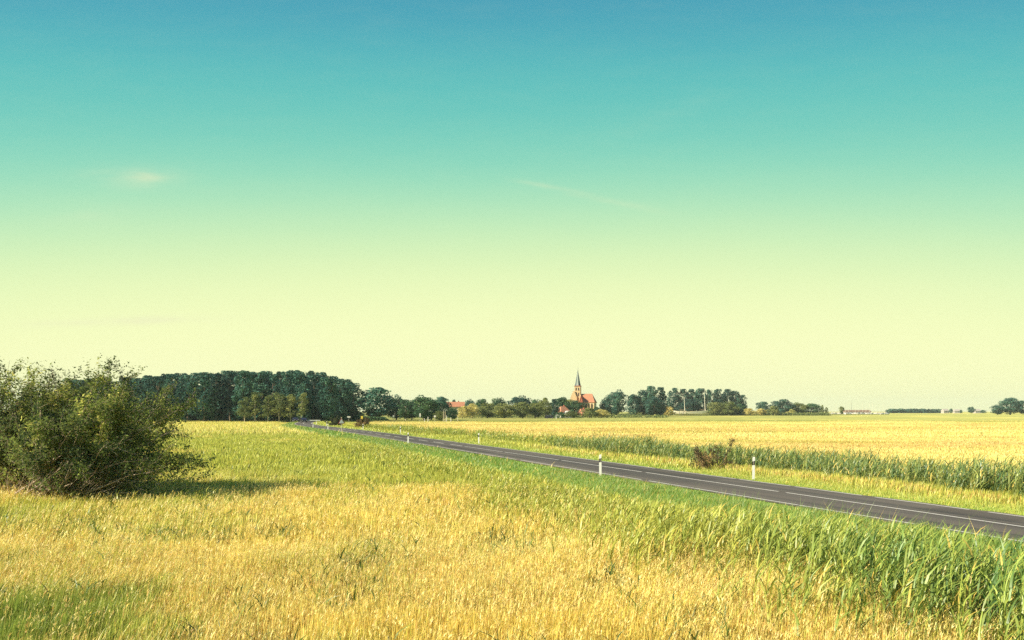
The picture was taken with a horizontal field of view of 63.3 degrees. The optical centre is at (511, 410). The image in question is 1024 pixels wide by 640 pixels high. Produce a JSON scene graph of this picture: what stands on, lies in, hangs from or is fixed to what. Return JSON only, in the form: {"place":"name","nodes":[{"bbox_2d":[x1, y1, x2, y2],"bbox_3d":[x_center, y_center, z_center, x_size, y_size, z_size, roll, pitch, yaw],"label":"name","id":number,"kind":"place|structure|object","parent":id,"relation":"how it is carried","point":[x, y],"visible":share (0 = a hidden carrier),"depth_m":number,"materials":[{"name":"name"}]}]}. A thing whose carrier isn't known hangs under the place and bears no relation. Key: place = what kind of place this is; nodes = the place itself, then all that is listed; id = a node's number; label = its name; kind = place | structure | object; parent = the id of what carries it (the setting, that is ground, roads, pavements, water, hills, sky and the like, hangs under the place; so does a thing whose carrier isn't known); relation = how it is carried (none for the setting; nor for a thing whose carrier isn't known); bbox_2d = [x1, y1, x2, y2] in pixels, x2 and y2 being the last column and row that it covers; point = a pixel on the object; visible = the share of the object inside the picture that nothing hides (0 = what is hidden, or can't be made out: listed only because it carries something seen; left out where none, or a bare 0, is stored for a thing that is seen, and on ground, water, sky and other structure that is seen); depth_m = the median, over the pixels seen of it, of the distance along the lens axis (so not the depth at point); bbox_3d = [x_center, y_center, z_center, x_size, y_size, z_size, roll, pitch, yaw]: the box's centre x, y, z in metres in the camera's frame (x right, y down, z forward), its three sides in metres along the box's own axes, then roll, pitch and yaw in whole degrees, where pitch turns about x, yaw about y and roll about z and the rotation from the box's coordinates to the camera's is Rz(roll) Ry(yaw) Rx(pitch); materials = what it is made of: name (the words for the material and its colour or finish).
{"place":"outdoors","nodes":[
{"label":"outdoors","id":0,"kind":"place"},
{"bbox_2d":[0,412,1023,639],"bbox_3d":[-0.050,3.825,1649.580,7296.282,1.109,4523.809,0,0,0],"label":"ground","id":1,"kind":"structure","parent":0,"point":[967,416],"depth_m":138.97,"materials":[{"name":"plant"}]},
{"bbox_2d":[0,359,127,494],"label":"willow shrub","id":2,"kind":"object","parent":1,"relation":"on","point":[39,389],"visible":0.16,"depth_m":33.92,"materials":[{"name":"green plant"}]},
{"bbox_2d":[0,353,224,506],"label":"willow shrub","id":3,"kind":"object","parent":1,"relation":"on","point":[95,446],"visible":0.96,"depth_m":31.09,"materials":[{"name":"green plant"}]},
{"bbox_2d":[117,377,135,407],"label":"poplar tree","id":4,"kind":"object","parent":1,"relation":"on","point":[121,378],"visible":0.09,"depth_m":304.46,"materials":[{"name":"green plant"}]},
{"bbox_2d":[129,378,147,413],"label":"poplar tree","id":5,"kind":"object","parent":1,"relation":"on","point":[142,380],"visible":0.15,"depth_m":315.65,"materials":[{"name":"green plant"}]},
{"bbox_2d":[136,376,174,419],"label":"poplar tree","id":6,"kind":"object","parent":1,"relation":"on","point":[157,380],"visible":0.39,"depth_m":291.60,"materials":[{"name":"green plant"}]},
{"bbox_2d":[162,374,187,418],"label":"poplar tree","id":7,"kind":"object","parent":1,"relation":"on","point":[169,377],"visible":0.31,"depth_m":304.71,"materials":[{"name":"green plant"}]},
{"bbox_2d":[171,373,188,393],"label":"poplar tree","id":8,"kind":"object","parent":1,"relation":"on","point":[179,375],"visible":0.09,"depth_m":348.82,"materials":[{"name":"green plant"}]},
{"bbox_2d":[174,375,198,420],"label":"poplar tree","id":9,"kind":"object","parent":1,"relation":"on","point":[183,387],"visible":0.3,"depth_m":316.00,"materials":[{"name":"green plant"}]},
{"bbox_2d":[185,372,219,420],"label":"poplar tree","id":10,"kind":"object","parent":1,"relation":"on","point":[207,397],"visible":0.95,"depth_m":291.57,"materials":[{"name":"green plant"}]},
{"bbox_2d":[77,414,358,420],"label":"wood undergrowth","id":11,"kind":"object","parent":1,"relation":"on","point":[281,419],"visible":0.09,"depth_m":322.87,"materials":[{"name":"green plant"}]},
{"bbox_2d":[209,373,233,420],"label":"poplar tree","id":12,"kind":"object","parent":1,"relation":"on","point":[224,405],"visible":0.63,"depth_m":305.12,"materials":[{"name":"green plant"}]},
{"bbox_2d":[220,371,239,420],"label":"poplar tree","id":13,"kind":"object","parent":1,"relation":"on","point":[231,375],"visible":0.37,"depth_m":316.15,"materials":[{"name":"green plant"}]},
{"bbox_2d":[235,397,250,421],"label":"tree","id":14,"kind":"object","parent":1,"relation":"on","point":[246,401],"visible":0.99,"depth_m":287.13,"materials":[{"name":"green plant"}]},
{"bbox_2d":[231,370,257,421],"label":"poplar tree","id":15,"kind":"object","parent":1,"relation":"on","point":[240,390],"visible":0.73,"depth_m":291.09,"materials":[{"name":"green plant"}]},
{"bbox_2d":[244,392,262,421],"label":"tree","id":16,"kind":"object","parent":1,"relation":"on","point":[254,403],"visible":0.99,"depth_m":287.80,"materials":[{"name":"green plant"}]},
{"bbox_2d":[246,372,275,421],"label":"poplar tree","id":17,"kind":"object","parent":1,"relation":"on","point":[263,386],"visible":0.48,"depth_m":305.11,"materials":[{"name":"green plant"}]},
{"bbox_2d":[258,395,276,417],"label":"tree","id":18,"kind":"object","parent":1,"relation":"on","point":[267,408],"visible":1,"depth_m":287.18,"materials":[{"name":"green plant"}]},
{"bbox_2d":[260,374,282,420],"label":"poplar tree","id":19,"kind":"object","parent":1,"relation":"on","point":[274,378],"visible":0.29,"depth_m":315.70,"materials":[{"name":"green plant"}]},
{"bbox_2d":[267,392,287,421],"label":"tree","id":20,"kind":"object","parent":1,"relation":"on","point":[278,404],"visible":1,"depth_m":287.45,"materials":[{"name":"green plant"}]},
{"bbox_2d":[276,371,285,403],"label":"poplar tree","id":21,"kind":"object","parent":1,"relation":"on","point":[279,374],"visible":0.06,"depth_m":348.12,"materials":[{"name":"green plant"}]},
{"bbox_2d":[276,371,298,421],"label":"poplar tree","id":22,"kind":"object","parent":1,"relation":"on","point":[288,382],"visible":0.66,"depth_m":291.08,"materials":[{"name":"green plant"}]},
{"bbox_2d":[281,394,297,421],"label":"tree","id":23,"kind":"object","parent":1,"relation":"on","point":[290,404],"visible":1,"depth_m":287.65,"materials":[{"name":"green plant"}]},
{"bbox_2d":[285,370,303,410],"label":"poplar tree","id":24,"kind":"object","parent":1,"relation":"on","point":[292,371],"visible":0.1,"depth_m":348.24,"materials":[{"name":"green plant"}]},
{"bbox_2d":[293,392,308,417],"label":"tree","id":25,"kind":"object","parent":1,"relation":"on","point":[303,396],"visible":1,"depth_m":287.43,"materials":[{"name":"green plant"}]},
{"bbox_2d":[289,371,316,419],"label":"poplar tree","id":26,"kind":"object","parent":1,"relation":"on","point":[303,385],"visible":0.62,"depth_m":304.63,"materials":[{"name":"green plant"}]},
{"bbox_2d":[293,370,315,397],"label":"poplar tree","id":27,"kind":"object","parent":1,"relation":"on","point":[310,372],"visible":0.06,"depth_m":348.02,"materials":[{"name":"green plant"}]},
{"bbox_2d":[305,374,326,419],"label":"poplar tree","id":28,"kind":"object","parent":1,"relation":"on","point":[315,413],"visible":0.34,"depth_m":315.19,"materials":[{"name":"green plant"}]},
{"bbox_2d":[316,377,340,420],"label":"poplar tree","id":29,"kind":"object","parent":1,"relation":"on","point":[326,406],"visible":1,"depth_m":290.76,"materials":[{"name":"green plant"}]},
{"bbox_2d":[324,416,345,425],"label":"round shrub","id":30,"kind":"object","parent":1,"relation":"on","point":[334,421],"visible":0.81,"depth_m":195.24,"materials":[{"name":"green plant"}]},
{"bbox_2d":[330,378,352,420],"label":"poplar tree","id":31,"kind":"object","parent":1,"relation":"on","point":[342,409],"visible":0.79,"depth_m":305.25,"materials":[{"name":"green plant"}]},
{"bbox_2d":[341,382,366,420],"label":"poplar tree","id":32,"kind":"object","parent":1,"relation":"on","point":[354,412],"visible":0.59,"depth_m":314.65,"materials":[{"name":"green plant"}]},
{"bbox_2d":[353,416,372,426],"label":"round shrub","id":33,"kind":"object","parent":1,"relation":"on","point":[361,421],"visible":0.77,"depth_m":171.38,"materials":[{"name":"green plant"}]},
{"bbox_2d":[363,416,388,420],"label":"hedge","id":34,"kind":"object","parent":1,"relation":"on","point":[376,418],"visible":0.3,"depth_m":333.25,"materials":[{"name":"green plant"}]},
{"bbox_2d":[359,387,401,416],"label":"broad tree","id":35,"kind":"object","parent":1,"relation":"on","point":[371,410],"visible":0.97,"depth_m":348.69,"materials":[{"name":"green plant"}]},
{"bbox_2d":[385,397,403,419],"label":"broad tree","id":36,"kind":"object","parent":1,"relation":"on","point":[396,416],"visible":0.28,"depth_m":358.77,"materials":[{"name":"green plant"}]},
{"bbox_2d":[397,399,414,419],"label":"broad tree","id":37,"kind":"object","parent":1,"relation":"on","point":[405,411],"visible":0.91,"depth_m":343.68,"materials":[{"name":"green plant"}]},
{"bbox_2d":[407,395,438,419],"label":"broad tree","id":38,"kind":"object","parent":1,"relation":"on","point":[424,408],"visible":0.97,"depth_m":328.03,"materials":[{"name":"green plant"}]},
{"bbox_2d":[433,411,445,420],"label":"tree","id":39,"kind":"object","parent":1,"relation":"on","point":[439,416],"visible":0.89,"depth_m":321.14,"materials":[{"name":"green plant"}]},
{"bbox_2d":[429,396,451,419],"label":"broad tree","id":40,"kind":"object","parent":1,"relation":"on","point":[443,404],"visible":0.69,"depth_m":333.65,"materials":[{"name":"green plant"}]},
{"bbox_2d":[447,407,457,419],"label":"tree","id":41,"kind":"object","parent":1,"relation":"on","point":[454,415],"visible":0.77,"depth_m":378.89,"materials":[{"name":"green plant"}]},
{"bbox_2d":[448,401,464,414],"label":"house","id":42,"kind":"structure","parent":1,"relation":"on","point":[456,405],"depth_m":517.09,"materials":[{"name":"tile"}]},
{"bbox_2d":[457,406,470,417],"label":"willow tree","id":43,"kind":"object","parent":1,"relation":"on","point":[465,411],"visible":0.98,"depth_m":438.88,"materials":[{"name":"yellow plant"}]},
{"bbox_2d":[467,403,481,417],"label":"willow tree","id":44,"kind":"object","parent":1,"relation":"on","point":[474,408],"visible":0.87,"depth_m":443.25,"materials":[{"name":"green plant"}]},
{"bbox_2d":[475,399,490,417],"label":"broad tree","id":45,"kind":"object","parent":1,"relation":"on","point":[479,402],"visible":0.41,"depth_m":468.31,"materials":[{"name":"green plant"}]},
{"bbox_2d":[479,403,494,417],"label":"broad tree","id":46,"kind":"object","parent":1,"relation":"on","point":[483,410],"visible":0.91,"depth_m":448.84,"materials":[{"name":"green plant"}]},
{"bbox_2d":[491,397,505,415],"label":"broad tree","id":47,"kind":"object","parent":1,"relation":"on","point":[495,401],"visible":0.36,"depth_m":489.07,"materials":[{"name":"green plant"}]},
{"bbox_2d":[490,403,517,417],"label":"broad tree","id":48,"kind":"object","parent":1,"relation":"on","point":[499,411],"visible":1,"depth_m":437.44,"materials":[{"name":"green plant"}]},
{"bbox_2d":[1,430,1023,639],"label":"roadside reeds","id":49,"kind":"object","parent":1,"relation":"on","point":[910,562],"visible":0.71,"depth_m":15.91,"materials":[{"name":"green plant"}]},
{"bbox_2d":[506,395,531,415],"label":"broad tree","id":50,"kind":"object","parent":1,"relation":"on","point":[517,400],"visible":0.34,"depth_m":507.74,"materials":[{"name":"green plant"}]},
{"bbox_2d":[512,401,532,417],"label":"broad tree","id":51,"kind":"object","parent":1,"relation":"on","point":[524,407],"visible":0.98,"depth_m":442.70,"materials":[{"name":"green plant"}]},
{"bbox_2d":[388,414,667,417],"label":"hedge foot","id":52,"kind":"object","parent":1,"relation":"on","point":[630,416],"visible":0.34,"depth_m":474.84},
{"bbox_2d":[527,403,544,417],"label":"broad tree","id":53,"kind":"object","parent":1,"relation":"on","point":[535,412],"visible":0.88,"depth_m":448.46,"materials":[{"name":"green plant"}]},
{"bbox_2d":[539,397,553,417],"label":"broad tree","id":54,"kind":"object","parent":1,"relation":"on","point":[548,410],"visible":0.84,"depth_m":458.25,"materials":[{"name":"green plant"}]},
{"bbox_2d":[550,399,559,416],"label":"broad tree","id":55,"kind":"object","parent":1,"relation":"on","point":[555,410],"visible":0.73,"depth_m":468.55,"materials":[{"name":"green plant"}]},
{"bbox_2d":[553,397,571,409],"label":"broad tree","id":56,"kind":"object","parent":1,"relation":"on","point":[561,401],"visible":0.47,"depth_m":497.62,"materials":[{"name":"green plant"}]},
{"bbox_2d":[556,405,569,417],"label":"house","id":57,"kind":"structure","parent":1,"relation":"on","point":[563,408],"depth_m":478.23,"materials":[{"name":"orange brick"}]},
{"bbox_2d":[565,411,577,417],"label":"bush","id":58,"kind":"object","parent":1,"relation":"on","point":[570,413],"visible":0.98,"depth_m":443.94,"materials":[{"name":"green plant"}]},
{"bbox_2d":[569,400,584,413],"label":"broad tree","id":59,"kind":"object","parent":1,"relation":"on","point":[578,406],"visible":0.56,"depth_m":512.57,"materials":[{"name":"green plant"}]},
{"bbox_2d":[571,371,596,409],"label":"church","id":60,"kind":"structure","parent":1,"relation":"on","point":[589,400],"depth_m":557.62,"materials":[{"name":"paint"}]},
{"bbox_2d":[579,408,598,417],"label":"bush","id":61,"kind":"object","parent":1,"relation":"on","point":[589,411],"visible":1,"depth_m":458.15,"materials":[{"name":"green plant"}]},
{"bbox_2d":[592,409,610,417],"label":"bush","id":62,"kind":"object","parent":1,"relation":"on","point":[600,411],"visible":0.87,"depth_m":463.72,"materials":[{"name":"green plant"}]},
{"bbox_2d":[599,397,610,413],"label":"broad tree","id":63,"kind":"object","parent":1,"relation":"on","point":[603,406],"visible":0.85,"depth_m":557.83,"materials":[{"name":"green plant"}]},
{"bbox_2d":[605,389,629,414],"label":"broad tree","id":64,"kind":"object","parent":1,"relation":"on","point":[616,404],"visible":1,"depth_m":557.45,"materials":[{"name":"green plant"}]},
{"bbox_2d":[625,394,641,414],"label":"broad tree","id":65,"kind":"object","parent":1,"relation":"on","point":[632,400],"visible":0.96,"depth_m":578.49,"materials":[{"name":"green plant"}]},
{"bbox_2d":[634,390,647,414],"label":"broad tree","id":66,"kind":"object","parent":1,"relation":"on","point":[642,409],"visible":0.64,"depth_m":581.41,"materials":[{"name":"green plant"}]},
{"bbox_2d":[642,386,657,413],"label":"broad tree","id":67,"kind":"object","parent":1,"relation":"on","point":[650,392],"visible":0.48,"depth_m":578.18,"materials":[{"name":"green plant"}]},
{"bbox_2d":[282,421,1023,578],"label":"verge grass","id":68,"kind":"structure","parent":1,"relation":"on","point":[943,499],"depth_m":35.32,"materials":[{"name":"green plant"}]},
{"bbox_2d":[643,396,664,414],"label":"broad tree","id":69,"kind":"object","parent":1,"relation":"on","point":[655,402],"visible":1,"depth_m":558.10,"materials":[{"name":"green plant"}]},
{"bbox_2d":[655,387,668,414],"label":"broad tree","id":70,"kind":"object","parent":1,"relation":"on","point":[662,395],"visible":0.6,"depth_m":583.10,"materials":[{"name":"green plant"}]},
{"bbox_2d":[663,406,676,415],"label":"bush","id":71,"kind":"object","parent":1,"relation":"on","point":[667,412],"visible":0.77,"depth_m":597.83,"materials":[{"name":"green plant"}]},
{"bbox_2d":[667,388,682,411],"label":"poplar tree","id":72,"kind":"object","parent":1,"relation":"on","point":[674,398],"visible":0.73,"depth_m":737.73,"materials":[{"name":"green plant"}]},
{"bbox_2d":[676,389,689,409],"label":"poplar tree","id":73,"kind":"object","parent":1,"relation":"on","point":[684,395],"visible":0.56,"depth_m":738.38,"materials":[{"name":"green plant"}]},
{"bbox_2d":[678,399,699,410],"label":"broad tree","id":74,"kind":"object","parent":1,"relation":"on","point":[692,404],"visible":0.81,"depth_m":725.21,"materials":[{"name":"green plant"}]},
{"bbox_2d":[674,392,709,415],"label":"sailing ship","id":75,"kind":"object","parent":1,"relation":"on","point":[689,413],"visible":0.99,"depth_m":688.49,"materials":[{"name":"wood"}]},
{"bbox_2d":[686,389,697,410],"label":"poplar tree","id":76,"kind":"object","parent":1,"relation":"on","point":[692,394],"visible":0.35,"depth_m":738.05,"materials":[{"name":"green plant"}]},
{"bbox_2d":[363,423,1023,502],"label":"ditch reeds","id":77,"kind":"object","parent":1,"relation":"on","point":[978,475],"visible":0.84,"depth_m":43.22,"materials":[{"name":"green plant"}]},
{"bbox_2d":[694,388,707,410],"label":"poplar tree","id":78,"kind":"object","parent":1,"relation":"on","point":[699,395],"visible":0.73,"depth_m":737.98,"materials":[{"name":"green plant"}]},
{"bbox_2d":[702,389,716,413],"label":"poplar tree","id":79,"kind":"object","parent":1,"relation":"on","point":[709,394],"visible":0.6,"depth_m":737.93,"materials":[{"name":"green plant"}]},
{"bbox_2d":[706,402,721,414],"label":"broad tree","id":80,"kind":"object","parent":1,"relation":"on","point":[714,408],"visible":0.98,"depth_m":697.79,"materials":[{"name":"green plant"}]},
{"bbox_2d":[687,436,744,470],"bbox_3d":[11.370,2.490,45.828,3.117,2.321,2.877,0,0,0],"label":"rusty shrub","id":81,"kind":"object","parent":1,"relation":"on","point":[704,455],"visible":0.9,"depth_m":46.14,"materials":[{"name":"brown plant"}]},
{"bbox_2d":[712,389,723,412],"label":"poplar tree","id":82,"kind":"object","parent":1,"relation":"on","point":[717,397],"visible":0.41,"depth_m":737.08,"materials":[{"name":"green plant"}]},
{"bbox_2d":[611,412,830,415],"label":"shore scrub","id":83,"kind":"object","parent":1,"relation":"on","point":[787,414],"visible":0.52,"depth_m":698.46,"materials":[{"name":"green plant"}]},
{"bbox_2d":[720,389,734,412],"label":"poplar tree","id":84,"kind":"object","parent":1,"relation":"on","point":[724,398],"visible":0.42,"depth_m":738.43,"materials":[{"name":"green plant"}]},
{"bbox_2d":[718,401,740,415],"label":"broad tree","id":85,"kind":"object","parent":1,"relation":"on","point":[728,406],"visible":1,"depth_m":692.24,"materials":[{"name":"green plant"}]},
{"bbox_2d":[728,391,742,408],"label":"poplar tree","id":86,"kind":"object","parent":1,"relation":"on","point":[736,396],"visible":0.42,"depth_m":738.15,"materials":[{"name":"green plant"}]},
{"bbox_2d":[736,395,747,408],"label":"poplar tree","id":87,"kind":"object","parent":1,"relation":"on","point":[741,397],"visible":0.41,"depth_m":738.51,"materials":[{"name":"green plant"}]},
{"bbox_2d":[742,408,757,415],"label":"bush","id":88,"kind":"object","parent":1,"relation":"on","point":[747,411],"visible":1,"depth_m":688.39,"materials":[{"name":"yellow plant"}]},
{"bbox_2d":[752,457,754,479],"bbox_3d":[11.463,2.778,39.443,0.124,1.165,0.112,1,0,6],"label":"marker post","id":89,"kind":"object","parent":1,"relation":"on","point":[753,468],"visible":0.92,"depth_m":39.40,"materials":[{"name":"white plastic"}]},
{"bbox_2d":[755,401,772,411],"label":"broad tree","id":90,"kind":"object","parent":1,"relation":"on","point":[763,405],"visible":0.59,"depth_m":756.59,"materials":[{"name":"green plant"}]},
{"bbox_2d":[765,406,778,413],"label":"bush","id":91,"kind":"object","parent":1,"relation":"on","point":[773,409],"visible":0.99,"depth_m":698.27,"materials":[{"name":"green plant"}]},
{"bbox_2d":[770,399,795,412],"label":"broad tree","id":92,"kind":"object","parent":1,"relation":"on","point":[780,405],"visible":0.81,"depth_m":756.15,"materials":[{"name":"green plant"}]},
{"bbox_2d":[793,402,807,412],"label":"broad tree","id":93,"kind":"object","parent":1,"relation":"on","point":[798,408],"visible":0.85,"depth_m":761.38,"materials":[{"name":"green plant"}]},
{"bbox_2d":[801,403,821,412],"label":"broad tree","id":94,"kind":"object","parent":1,"relation":"on","point":[812,407],"visible":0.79,"depth_m":766.30,"materials":[{"name":"green plant"}]},
{"bbox_2d":[843,410,863,412],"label":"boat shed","id":95,"kind":"object","parent":1,"relation":"on","point":[854,411],"visible":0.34,"depth_m":955.99,"materials":[{"name":"wood"}]},
{"bbox_2d":[885,408,941,412],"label":"wood","id":96,"kind":"object","parent":1,"relation":"on","point":[914,410],"visible":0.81,"depth_m":1402.00,"materials":[{"name":"green plant"}]},
{"bbox_2d":[990,404,1004,414],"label":"broad tree","id":97,"kind":"object","parent":1,"relation":"on","point":[997,409],"visible":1,"depth_m":797.50,"materials":[{"name":"green plant"}]},
{"bbox_2d":[998,397,1022,414],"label":"broad tree","id":98,"kind":"object","parent":1,"relation":"on","point":[1013,402],"visible":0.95,"depth_m":795.99,"materials":[{"name":"green plant"}]},
{"bbox_2d":[0,0,1023,411],"label":"sky","id":99,"kind":"structure","parent":0,"point":[821,202],"materials":[{"name":"blue"}]},
{"bbox_2d":[294,420,1023,543],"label":"road","id":100,"kind":"structure","parent":0,"point":[779,494],"depth_m":32.62,"materials":[{"name":"grey asphalt"}]},
{"bbox_2d":[295,423,1023,541],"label":"road edge line","id":101,"kind":"object","parent":100,"relation":"on","point":[728,493],"visible":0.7,"depth_m":34.07,"materials":[{"name":"paint"}]},
{"bbox_2d":[303,422,1023,526],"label":"road centre line","id":102,"kind":"object","parent":100,"relation":"on","point":[766,489],"visible":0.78,"depth_m":32.12,"materials":[{"name":"paint"}]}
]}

